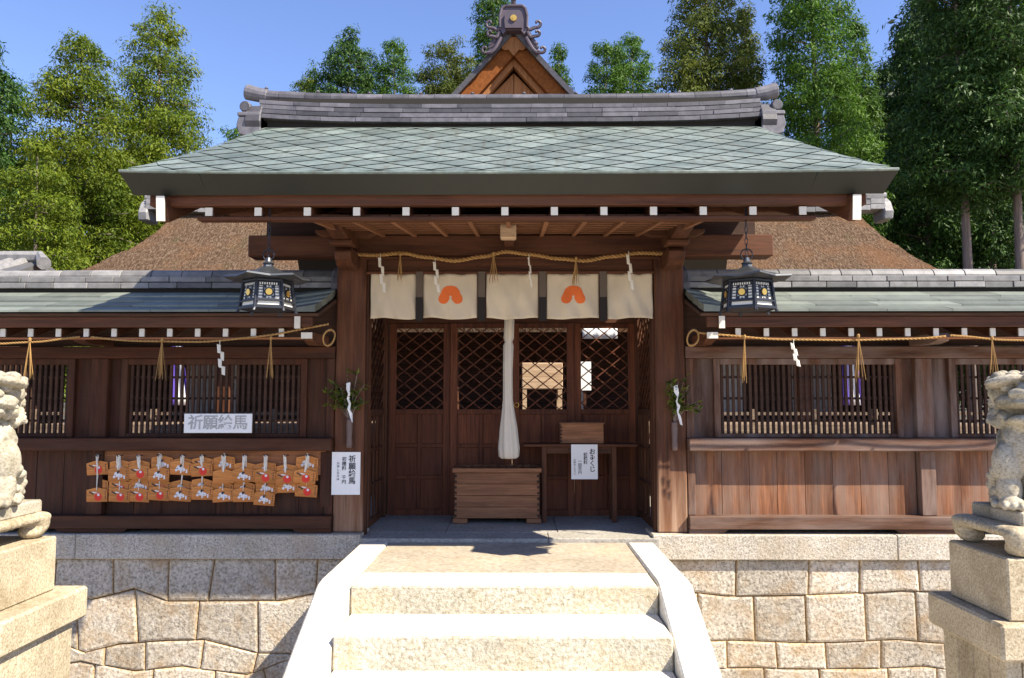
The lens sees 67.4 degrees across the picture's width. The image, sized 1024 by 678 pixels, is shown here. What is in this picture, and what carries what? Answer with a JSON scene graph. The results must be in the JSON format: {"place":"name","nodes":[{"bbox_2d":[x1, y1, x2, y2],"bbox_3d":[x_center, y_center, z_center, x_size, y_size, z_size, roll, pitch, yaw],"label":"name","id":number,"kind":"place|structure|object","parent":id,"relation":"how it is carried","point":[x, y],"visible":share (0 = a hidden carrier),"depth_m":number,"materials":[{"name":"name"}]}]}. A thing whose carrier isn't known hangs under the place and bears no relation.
{"place":"outdoors","nodes":[
{"label":"outdoors","id":0,"kind":"place"},
{"bbox_2d":[0,0,1018,395],"label":"sky","id":1,"kind":"structure","parent":0,"point":[237,44],"materials":[{"name":"blue"}]},
{"bbox_2d":[63,402,988,462],"bbox_3d":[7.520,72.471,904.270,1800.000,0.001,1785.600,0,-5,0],"label":"forest floor","id":2,"kind":"structure","parent":0,"point":[649,453],"depth_m":62.37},
{"bbox_2d":[0,41,32,250],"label":"cedar tree","id":3,"kind":"object","parent":2,"relation":"on","point":[5,122],"visible":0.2,"depth_m":24.96,"materials":[{"name":"green plant"}]},
{"bbox_2d":[0,79,42,227],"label":"cedar tree","id":4,"kind":"object","parent":2,"relation":"on","point":[16,107],"visible":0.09,"depth_m":27.78,"materials":[{"name":"green plant"}]},
{"bbox_2d":[0,135,95,408],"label":"cedar tree","id":5,"kind":"object","parent":2,"relation":"on","point":[32,235],"visible":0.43,"depth_m":22.20,"materials":[{"name":"green plant"}]},
{"bbox_2d":[0,27,162,346],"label":"cedar tree","id":6,"kind":"object","parent":2,"relation":"on","point":[102,196],"visible":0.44,"depth_m":26.13,"materials":[{"name":"green plant"}]},
{"bbox_2d":[81,0,217,346],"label":"cedar tree","id":7,"kind":"object","parent":2,"relation":"on","point":[160,117],"visible":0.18,"depth_m":29.33,"materials":[{"name":"green plant"}]},
{"bbox_2d":[217,125,240,140],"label":"cedar tree","id":8,"kind":"object","parent":2,"relation":"on","point":[232,135],"visible":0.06,"depth_m":33.44,"materials":[{"name":"green plant"}]},
{"bbox_2d":[289,68,324,92],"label":"cedar tree","id":9,"kind":"object","parent":2,"relation":"on","point":[300,86],"visible":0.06,"depth_m":36.92,"materials":[{"name":"green plant"}]},
{"bbox_2d":[302,23,388,93],"bbox_3d":[-7.901,-5.557,36.519,4.413,19.411,4.511,0,-5,0],"label":"cedar tree","id":10,"kind":"object","parent":2,"relation":"on","point":[340,75],"visible":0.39,"depth_m":36.42,"materials":[{"name":"green plant"}]},
{"bbox_2d":[369,37,420,93],"bbox_3d":[-5.524,-5.315,36.633,3.706,18.947,3.762,0,-5,0],"label":"cedar tree","id":11,"kind":"object","parent":2,"relation":"on","point":[393,63],"visible":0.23,"depth_m":36.84,"materials":[{"name":"green plant"}]},
{"bbox_2d":[403,35,478,93],"bbox_3d":[-2.843,-4.935,34.456,4.645,17.847,4.729,0,-5,0],"label":"cedar tree","id":12,"kind":"object","parent":2,"relation":"on","point":[454,78],"visible":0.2,"depth_m":34.37,"materials":[{"name":"green plant"}]},
{"bbox_2d":[466,0,510,68],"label":"cedar tree","id":13,"kind":"object","parent":2,"relation":"on","point":[488,7],"visible":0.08,"depth_m":38.88,"materials":[{"name":"green plant"}]},
{"bbox_2d":[1,0,1023,417],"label":"wood","id":14,"kind":"object","parent":2,"relation":"on","point":[881,90],"depth_m":34.73,"materials":[{"name":"green plant"}]},
{"bbox_2d":[452,0,649,452],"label":"sanctuary","id":15,"kind":"structure","parent":2,"relation":"on","point":[513,61],"depth_m":18.48,"materials":[{"name":"brown wood"}]},
{"bbox_2d":[548,41,574,89],"bbox_3d":[2.075,-5.124,36.566,2.612,18.554,2.684,0,-5,0],"label":"cedar tree","id":16,"kind":"object","parent":2,"relation":"on","point":[560,70],"visible":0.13,"depth_m":36.97,"materials":[{"name":"green plant"}]},
{"bbox_2d":[581,38,640,93],"bbox_3d":[4.520,-5.196,36.280,3.427,18.654,3.284,0,-5,0],"label":"cedar tree","id":17,"kind":"object","parent":2,"relation":"on","point":[616,78],"visible":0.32,"depth_m":36.66,"materials":[{"name":"green plant"}]},
{"bbox_2d":[607,30,664,93],"bbox_3d":[6.021,-5.535,37.498,3.722,19.520,3.468,0,-5,0],"label":"cedar tree","id":18,"kind":"object","parent":2,"relation":"on","point":[634,44],"visible":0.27,"depth_m":37.68,"materials":[{"name":"green plant"}]},
{"bbox_2d":[647,0,770,103],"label":"cedar tree","id":19,"kind":"object","parent":2,"relation":"on","point":[686,76],"visible":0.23,"depth_m":26.98,"materials":[{"name":"green plant"}]},
{"bbox_2d":[729,0,790,136],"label":"cedar tree","id":20,"kind":"object","parent":2,"relation":"on","point":[750,14],"visible":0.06,"depth_m":29.76,"materials":[{"name":"green plant"}]},
{"bbox_2d":[761,0,896,236],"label":"cedar tree","id":21,"kind":"object","parent":2,"relation":"on","point":[827,78],"visible":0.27,"depth_m":24.88,"materials":[{"name":"green plant"}]},
{"bbox_2d":[828,14,895,240],"bbox_3d":[14.295,-4.950,31.398,3.697,17.396,3.626,0,-5,0],"label":"cedar tree","id":22,"kind":"object","parent":2,"relation":"on","point":[874,101],"visible":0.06,"depth_m":31.44,"materials":[{"name":"green plant"}]},
{"bbox_2d":[863,56,960,402],"bbox_3d":[15.959,-4.114,32.342,5.754,15.878,5.523,0,-5,0],"label":"cedar tree","id":23,"kind":"object","parent":2,"relation":"on","point":[882,81],"visible":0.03,"depth_m":32.47,"materials":[{"name":"green plant"}]},
{"bbox_2d":[863,0,1012,268],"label":"cedar tree","id":24,"kind":"object","parent":2,"relation":"on","point":[906,224],"visible":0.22,"depth_m":27.04,"materials":[{"name":"green plant"}]},
{"bbox_2d":[882,0,1023,423],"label":"cedar tree","id":25,"kind":"object","parent":2,"relation":"on","point":[948,81],"visible":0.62,"depth_m":21.10,"materials":[{"name":"green plant"}]},
{"bbox_2d":[908,0,1023,371],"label":"cedar tree","id":26,"kind":"object","parent":2,"relation":"on","point":[1014,55],"visible":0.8,"depth_m":20.06,"materials":[{"name":"green plant"}]},
{"bbox_2d":[924,0,1023,394],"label":"cedar tree","id":27,"kind":"object","parent":2,"relation":"on","point":[1004,236],"visible":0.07,"depth_m":25.48,"materials":[{"name":"green plant"}]},
{"label":"courtyard","id":28,"kind":"structure","parent":0,"visible":0},
{"bbox_2d":[0,251,62,432],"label":"storehouse","id":29,"kind":"structure","parent":28,"relation":"on","point":[25,260],"depth_m":11.61,"materials":[{"name":"tile"}]},
{"bbox_2d":[118,82,899,549],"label":"shrine gate","id":30,"kind":"structure","parent":28,"relation":"on","point":[680,180],"depth_m":7.25,"materials":[{"name":"wood"}]},
{"bbox_2d":[222,208,311,316],"bbox_3d":[-1.838,-0.610,5.801,0.563,0.844,0.650,-1,-5,9],"label":"hanging lantern","id":31,"kind":"object","parent":30,"relation":"hanging from","point":[268,287],"visible":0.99,"depth_m":5.66,"materials":[{"name":"metal"}]},
{"bbox_2d":[331,452,360,494],"bbox_3d":[-1.541,1.247,7.128,0.264,0.392,0.011,0,-5,0],"label":"price sign","id":32,"kind":"object","parent":30,"relation":"attached to","point":[345,473],"visible":1,"depth_m":7.12,"materials":[{"name":"paper"}]},
{"bbox_2d":[322,368,370,447],"bbox_3d":[-1.520,0.634,7.106,0.450,0.744,0.150,0,-5,-5],"label":"evergreen vase","id":33,"kind":"object","parent":30,"relation":"attached to","point":[344,400],"visible":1,"depth_m":7.10,"materials":[{"name":"green wood"}]},
{"bbox_2d":[387,323,450,515],"bbox_3d":[-1.010,0.869,8.386,0.668,2.084,0.040,0,-5,0],"label":"door","id":34,"kind":"structure","parent":30,"relation":"in","point":[418,439],"depth_m":8.36,"materials":[{"name":"brown wood"}]},
{"bbox_2d":[450,323,511,515],"bbox_3d":[-0.336,0.865,8.341,0.668,2.084,0.040,0,-5,0],"label":"door","id":35,"kind":"structure","parent":30,"relation":"in","point":[474,433],"depth_m":8.34,"materials":[{"name":"brown wood"}]},
{"bbox_2d":[452,464,541,523],"bbox_3d":[-0.152,1.613,8.035,0.910,0.556,0.470,0,-5,0],"label":"offering box","id":36,"kind":"object","parent":30,"relation":"on","point":[496,491],"visible":1,"depth_m":7.82,"materials":[{"name":"brown wood"}]},
{"bbox_2d":[498,319,519,458],"bbox_3d":[-0.032,0.274,7.906,0.225,1.895,0.223,0,-5,0],"label":"bell rope","id":37,"kind":"object","parent":30,"relation":"hanging from","point":[508,446],"visible":0.89,"depth_m":7.83,"materials":[{"name":"white fabric"}]},
{"bbox_2d":[357,250,662,262],"bbox_3d":[-0.020,-0.776,7.204,2.917,0.127,0.042,0,-5,0],"label":"straw rope","id":38,"kind":"object","parent":30,"relation":"hanging from","point":[515,252],"visible":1,"depth_m":7.19,"materials":[{"name":"beige fabric"}]},
{"bbox_2d":[370,271,652,320],"bbox_3d":[-0.006,-0.403,7.276,2.674,0.470,0.073,0,-5,0],"label":"curtain","id":39,"kind":"object","parent":30,"relation":"hanging from","point":[417,296],"visible":1,"depth_m":7.28,"materials":[{"name":"beige fabric"}]},
{"bbox_2d":[512,323,574,515],"bbox_3d":[0.338,0.865,8.335,0.668,2.084,0.040,0,-5,0],"label":"door","id":40,"kind":"structure","parent":30,"relation":"in","point":[533,425],"depth_m":8.33,"materials":[{"name":"brown wood"}]},
{"bbox_2d":[523,442,636,522],"bbox_3d":[0.703,1.491,8.017,1.170,0.798,0.330,0,-5,0],"label":"side table","id":41,"kind":"object","parent":30,"relation":"on","point":[559,447],"visible":0.98,"depth_m":7.91,"materials":[{"name":"brown wood"}]},
{"bbox_2d":[558,422,604,442],"bbox_3d":[0.728,0.986,8.092,0.470,0.216,0.240,0,-5,0],"label":"fortune box","id":42,"kind":"object","parent":41,"relation":"on","point":[581,432],"visible":1,"depth_m":7.98,"materials":[{"name":"brown wood"}]},
{"bbox_2d":[571,444,597,478],"bbox_3d":[0.742,1.256,7.858,0.270,0.352,0.007,0,-5,0],"label":"fortune sign","id":43,"kind":"object","parent":41,"relation":"attached to","point":[584,461],"visible":1,"depth_m":7.86,"materials":[{"name":"paper"}]},
{"bbox_2d":[574,323,636,515],"bbox_3d":[1.013,0.867,8.370,0.668,2.084,0.040,0,-5,0],"label":"door","id":44,"kind":"structure","parent":30,"relation":"in","point":[591,495],"depth_m":8.36,"materials":[{"name":"brown wood"}]},
{"bbox_2d":[663,372,702,450],"bbox_3d":[1.575,0.663,7.064,0.377,0.728,0.178,0,-5,0],"label":"evergreen vase","id":45,"kind":"object","parent":30,"relation":"attached to","point":[675,401],"visible":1,"depth_m":7.07,"materials":[{"name":"green wood"}]},
{"bbox_2d":[705,207,791,316],"bbox_3d":[1.764,-0.609,5.771,0.563,0.844,0.650,0,-5,1],"label":"hanging lantern","id":46,"kind":"object","parent":30,"relation":"hanging from","point":[747,287],"visible":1,"depth_m":5.63,"materials":[{"name":"metal"}]},
{"bbox_2d":[23,192,995,494],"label":"worship hall","id":47,"kind":"structure","parent":28,"relation":"on","point":[825,240],"depth_m":13.88,"materials":[{"name":"brown wood"}]},
{"bbox_2d":[171,346,185,404],"bbox_3d":[-5.025,0.501,11.636,0.312,1.000,0.064,0,-5,0],"label":"hall drape","id":48,"kind":"object","parent":47,"relation":"hanging from","point":[179,383],"visible":0.16,"depth_m":11.62,"materials":[{"name":"purple fabric"}]},
{"bbox_2d":[522,363,562,408],"bbox_3d":[0.440,0.791,11.269,0.590,0.868,0.400,0,-5,0],"label":"offering stand","id":49,"kind":"object","parent":47,"relation":"on","point":[543,377],"visible":0.74,"depth_m":11.09,"materials":[{"name":"brown wood"}]},
{"bbox_2d":[581,362,590,408],"bbox_3d":[1.042,0.764,10.996,0.180,0.878,0.060,0,-5,0],"label":"notice board","id":50,"kind":"object","parent":47,"relation":"on","point":[587,376],"visible":0.5,"depth_m":10.98,"materials":[{"name":"paper"}]},
{"bbox_2d":[582,328,616,338],"bbox_3d":[1.262,-0.105,11.031,0.500,0.200,0.027,0,-5,0],"label":"hall valance","id":51,"kind":"object","parent":47,"relation":"hanging from","point":[596,333],"visible":0.56,"depth_m":11.03,"materials":[{"name":"fabric"}]},
{"bbox_2d":[842,365,860,404],"bbox_3d":[5.125,0.496,11.551,0.312,0.995,0.064,0,-5,0],"label":"hall drape","id":52,"kind":"object","parent":47,"relation":"hanging from","point":[853,385],"visible":0.23,"depth_m":11.54,"materials":[{"name":"purple fabric"}]},
{"label":"ground","id":53,"kind":"structure","parent":0,"visible":0},
{"bbox_2d":[0,536,87,677],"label":"stone pedestal","id":54,"kind":"object","parent":53,"relation":"on","point":[40,612],"visible":1,"depth_m":4.80,"materials":[{"name":"beige stone"}]},
{"bbox_2d":[0,511,50,538],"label":"stone stand","id":55,"kind":"object","parent":54,"relation":"on","point":[33,525],"visible":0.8,"depth_m":4.96,"materials":[{"name":"beige stone"}]},
{"bbox_2d":[0,371,41,520],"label":"lion statue","id":56,"kind":"object","parent":55,"relation":"on","point":[14,503],"visible":1,"depth_m":4.77,"materials":[{"name":"stone"}]},
{"bbox_2d":[0,528,368,677],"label":"stone wall","id":57,"kind":"structure","parent":53,"relation":"on","point":[167,603],"depth_m":7.00,"materials":[{"name":"stone"}]},
{"bbox_2d":[0,267,336,532],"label":"roofed fence","id":58,"kind":"object","parent":57,"relation":"on","point":[166,305],"visible":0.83,"depth_m":7.22,"materials":[{"name":"brown wood"}]},
{"bbox_2d":[0,359,77,436],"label":"window","id":59,"kind":"structure","parent":58,"relation":"in","point":[72,364],"depth_m":7.27,"materials":[{"name":"brown wood"}]},
{"bbox_2d":[0,336,79,344],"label":"straw rope","id":60,"kind":"object","parent":58,"relation":"attached to","point":[43,341],"visible":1,"depth_m":6.68,"materials":[{"name":"beige fabric"}]},
{"bbox_2d":[23,337,33,379],"bbox_3d":[-4.173,0.170,6.641,0.076,0.369,0.030,0,-5,0],"label":"straw tassel","id":61,"kind":"object","parent":60,"relation":"hanging from","point":[29,351],"visible":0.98,"depth_m":6.64,"materials":[{"name":"beige fabric"}]},
{"bbox_2d":[95,451,330,506],"bbox_3d":[-2.811,1.296,7.113,2.239,0.512,0.143,0,-5,0],"label":"plaque rack","id":62,"kind":"object","parent":58,"relation":"attached to","point":[276,457],"visible":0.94,"depth_m":7.17,"materials":[{"name":"brown wood"}]},
{"bbox_2d":[86,456,107,501],"bbox_3d":[-3.854,1.291,7.106,0.192,0.436,0.067,-1,-3,0],"label":"votive plaque","id":63,"kind":"object","parent":62,"relation":"hanging from","point":[97,494],"visible":1,"depth_m":7.12,"materials":[{"name":"brown wood"}]},
{"bbox_2d":[86,455,107,474],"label":"votive plaque","id":64,"kind":"object","parent":62,"relation":"hanging from","point":[102,467],"visible":1,"depth_m":7.13,"materials":[{"name":"brown wood"}]},
{"bbox_2d":[108,455,128,481],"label":"votive plaque","id":65,"kind":"object","parent":62,"relation":"hanging from","point":[118,474],"visible":1,"depth_m":7.10,"materials":[{"name":"brown wood"}]},
{"bbox_2d":[108,456,129,501],"bbox_3d":[-3.635,1.290,7.102,0.194,0.436,0.063,2,-2,1],"label":"votive plaque","id":66,"kind":"object","parent":62,"relation":"hanging from","point":[119,494],"visible":1,"depth_m":7.12,"materials":[{"name":"brown wood"}]},
{"bbox_2d":[108,455,130,492],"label":"votive plaque","id":67,"kind":"object","parent":62,"relation":"hanging from","point":[123,484],"visible":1,"depth_m":7.14,"materials":[{"name":"brown wood"}]},
{"bbox_2d":[128,455,148,501],"bbox_3d":[-3.457,1.291,7.102,0.203,0.436,0.067,3,-2,1],"label":"votive plaque","id":68,"kind":"object","parent":62,"relation":"hanging from","point":[138,494],"visible":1,"depth_m":7.12,"materials":[{"name":"brown wood"}]},
{"bbox_2d":[128,455,149,478],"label":"votive plaque","id":69,"kind":"object","parent":62,"relation":"hanging from","point":[135,472],"visible":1,"depth_m":7.10,"materials":[{"name":"brown wood"}]},
{"bbox_2d":[129,479,149,489],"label":"votive plaque","id":70,"kind":"object","parent":62,"relation":"hanging from","point":[144,483],"visible":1,"depth_m":7.14,"materials":[{"name":"brown wood"}]},
{"bbox_2d":[148,455,169,480],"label":"votive plaque","id":71,"kind":"object","parent":62,"relation":"hanging from","point":[158,473],"visible":1,"depth_m":7.10,"materials":[{"name":"brown wood"}]},
{"bbox_2d":[148,459,169,500],"bbox_3d":[-3.263,1.284,7.099,0.191,0.423,0.063,3,-2,1],"label":"votive plaque","id":72,"kind":"object","parent":62,"relation":"hanging from","point":[160,493],"visible":1,"depth_m":7.12,"materials":[{"name":"brown wood"}]},
{"bbox_2d":[151,453,172,468],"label":"votive plaque","id":73,"kind":"object","parent":62,"relation":"hanging from","point":[166,461],"visible":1,"depth_m":7.12,"materials":[{"name":"brown wood"}]},
{"bbox_2d":[169,455,190,501],"bbox_3d":[-3.065,1.287,7.099,0.204,0.430,0.067,4,-2,1],"label":"votive plaque","id":74,"kind":"object","parent":62,"relation":"hanging from","point":[180,493],"visible":1,"depth_m":7.12,"materials":[{"name":"brown wood"}]},
{"bbox_2d":[170,455,191,475],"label":"votive plaque","id":75,"kind":"object","parent":62,"relation":"hanging from","point":[176,468],"visible":1,"depth_m":7.10,"materials":[{"name":"brown wood"}]},
{"bbox_2d":[191,459,212,499],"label":"votive plaque","id":76,"kind":"object","parent":62,"relation":"hanging from","point":[202,492],"visible":1,"depth_m":7.11,"materials":[{"name":"brown wood"}]},
{"bbox_2d":[191,455,212,476],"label":"votive plaque","id":77,"kind":"object","parent":62,"relation":"hanging from","point":[206,469],"visible":1,"depth_m":7.10,"materials":[{"name":"brown wood"}]},
{"bbox_2d":[191,455,213,487],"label":"votive plaque","id":78,"kind":"object","parent":62,"relation":"hanging from","point":[199,482],"visible":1,"depth_m":7.13,"materials":[{"name":"brown wood"}]},
{"bbox_2d":[213,455,233,502],"bbox_3d":[-2.687,1.290,7.096,0.200,0.436,0.067,-4,-2,0],"label":"votive plaque","id":79,"kind":"object","parent":62,"relation":"hanging from","point":[223,494],"visible":1,"depth_m":7.11,"materials":[{"name":"brown wood"}]},
{"bbox_2d":[213,455,233,482],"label":"votive plaque","id":80,"kind":"object","parent":62,"relation":"hanging from","point":[222,475],"visible":1,"depth_m":7.09,"materials":[{"name":"brown wood"}]},
{"bbox_2d":[214,454,234,469],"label":"votive plaque","id":81,"kind":"object","parent":62,"relation":"hanging from","point":[230,461],"visible":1,"depth_m":7.12,"materials":[{"name":"brown wood"}]},
{"bbox_2d":[232,455,254,481],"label":"votive plaque","id":82,"kind":"object","parent":62,"relation":"hanging from","point":[243,474],"visible":1,"depth_m":7.09,"materials":[{"name":"brown wood"}]},
{"bbox_2d":[233,458,253,501],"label":"votive plaque","id":83,"kind":"object","parent":62,"relation":"hanging from","point":[243,494],"visible":1,"depth_m":7.11,"materials":[{"name":"brown wood"}]},
{"bbox_2d":[234,456,254,491],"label":"votive plaque","id":84,"kind":"object","parent":62,"relation":"hanging from","point":[238,485],"visible":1,"depth_m":7.13,"materials":[{"name":"brown wood"}]},
{"bbox_2d":[253,455,274,505],"bbox_3d":[-2.283,1.305,7.091,0.192,0.468,0.067,4,-2,1],"label":"votive plaque","id":85,"kind":"object","parent":62,"relation":"hanging from","point":[265,498],"visible":1,"depth_m":7.11,"materials":[{"name":"brown wood"}]},
{"bbox_2d":[254,457,275,482],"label":"votive plaque","id":86,"kind":"object","parent":62,"relation":"hanging from","point":[263,475],"visible":1,"depth_m":7.09,"materials":[{"name":"brown wood"}]},
{"bbox_2d":[255,455,276,493],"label":"votive plaque","id":87,"kind":"object","parent":62,"relation":"hanging from","point":[269,487],"visible":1,"depth_m":7.13,"materials":[{"name":"brown wood"}]},
{"bbox_2d":[275,455,293,484],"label":"votive plaque","id":88,"kind":"object","parent":62,"relation":"hanging from","point":[284,476],"visible":1,"depth_m":7.10,"materials":[{"name":"brown wood"}]},
{"bbox_2d":[277,456,297,492],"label":"votive plaque","id":89,"kind":"object","parent":62,"relation":"hanging from","point":[285,488],"visible":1,"depth_m":7.12,"materials":[{"name":"brown wood"}]},
{"bbox_2d":[293,455,315,483],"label":"votive plaque","id":90,"kind":"object","parent":62,"relation":"hanging from","point":[306,476],"visible":1,"depth_m":7.09,"materials":[{"name":"brown wood"}]},
{"bbox_2d":[295,455,317,497],"bbox_3d":[-1.903,1.267,7.100,0.205,0.392,0.083,4,-2,1],"label":"votive plaque","id":91,"kind":"object","parent":62,"relation":"hanging from","point":[307,490],"visible":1,"depth_m":7.13,"materials":[{"name":"brown wood"}]},
{"bbox_2d":[296,456,318,468],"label":"votive plaque","id":92,"kind":"object","parent":62,"relation":"hanging from","point":[301,460],"visible":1,"depth_m":7.13,"materials":[{"name":"brown wood"}]},
{"bbox_2d":[91,323,335,346],"bbox_3d":[-2.592,-0.036,6.642,2.148,0.212,0.086,0,-5,0],"label":"straw rope","id":93,"kind":"object","parent":58,"relation":"attached to","point":[259,336],"visible":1,"depth_m":6.67,"materials":[{"name":"beige fabric"}]},
{"bbox_2d":[155,337,165,379],"bbox_3d":[-3.029,0.173,6.632,0.094,0.374,0.033,0,-5,0],"label":"straw tassel","id":94,"kind":"object","parent":93,"relation":"hanging from","point":[160,360],"visible":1,"depth_m":6.63,"materials":[{"name":"beige fabric"}]},
{"bbox_2d":[119,359,308,436],"bbox_3d":[-2.811,0.557,7.270,1.760,0.737,0.085,0,-5,0],"label":"window","id":95,"kind":"structure","parent":58,"relation":"in","point":[127,398],"depth_m":7.26,"materials":[{"name":"brown wood"}]},
{"bbox_2d":[184,414,252,432],"bbox_3d":[-2.709,0.777,7.080,0.626,0.176,0.018,0,-5,0],"label":"plaque sign","id":96,"kind":"object","parent":58,"relation":"attached to","point":[217,423],"visible":1,"depth_m":7.07,"materials":[{"name":"paper"}]},
{"bbox_2d":[282,542,721,677],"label":"stone steps","id":97,"kind":"structure","parent":53,"relation":"on","point":[487,610],"depth_m":5.20,"materials":[{"name":"stone"}]},
{"bbox_2d":[645,528,1003,677],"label":"stone wall","id":98,"kind":"structure","parent":53,"relation":"on","point":[812,603],"depth_m":6.96,"materials":[{"name":"stone"}]},
{"bbox_2d":[683,266,1023,533],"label":"roofed fence","id":99,"kind":"object","parent":98,"relation":"on","point":[923,466],"visible":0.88,"depth_m":7.17,"materials":[{"name":"brown wood"}]},
{"bbox_2d":[712,358,903,436],"bbox_3d":[2.773,0.553,7.223,1.760,0.737,0.085,0,-5,0],"label":"window","id":100,"kind":"structure","parent":99,"relation":"in","point":[895,398],"depth_m":7.21,"materials":[{"name":"brown wood"}]},
{"bbox_2d":[686,329,945,346],"bbox_3d":[2.618,-0.010,6.597,2.248,0.156,0.086,0,-5,0],"label":"straw rope","id":101,"kind":"object","parent":99,"relation":"attached to","point":[761,338],"visible":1,"depth_m":6.62,"materials":[{"name":"beige fabric"}]},
{"bbox_2d":[855,334,865,378],"bbox_3d":[2.979,0.164,6.582,0.090,0.419,0.036,0,-5,0],"label":"straw tassel","id":102,"kind":"object","parent":101,"relation":"hanging from","point":[858,347],"visible":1,"depth_m":6.58,"materials":[{"name":"beige fabric"}]},
{"bbox_2d":[946,358,1023,437],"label":"window","id":103,"kind":"structure","parent":99,"relation":"in","point":[951,363],"depth_m":7.20,"materials":[{"name":"brown wood"}]},
{"bbox_2d":[928,540,1023,677],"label":"stone pedestal","id":104,"kind":"object","parent":53,"relation":"on","point":[976,613],"visible":1,"depth_m":4.58,"materials":[{"name":"beige stone"}]},
{"bbox_2d":[951,513,1023,556],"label":"stone stand","id":105,"kind":"object","parent":104,"relation":"on","point":[970,527],"visible":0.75,"depth_m":4.64,"materials":[{"name":"beige stone"}]},
{"bbox_2d":[972,370,1023,525],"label":"lion statue","id":106,"kind":"object","parent":105,"relation":"on","point":[1005,472],"visible":1,"depth_m":4.62,"materials":[{"name":"stone"}]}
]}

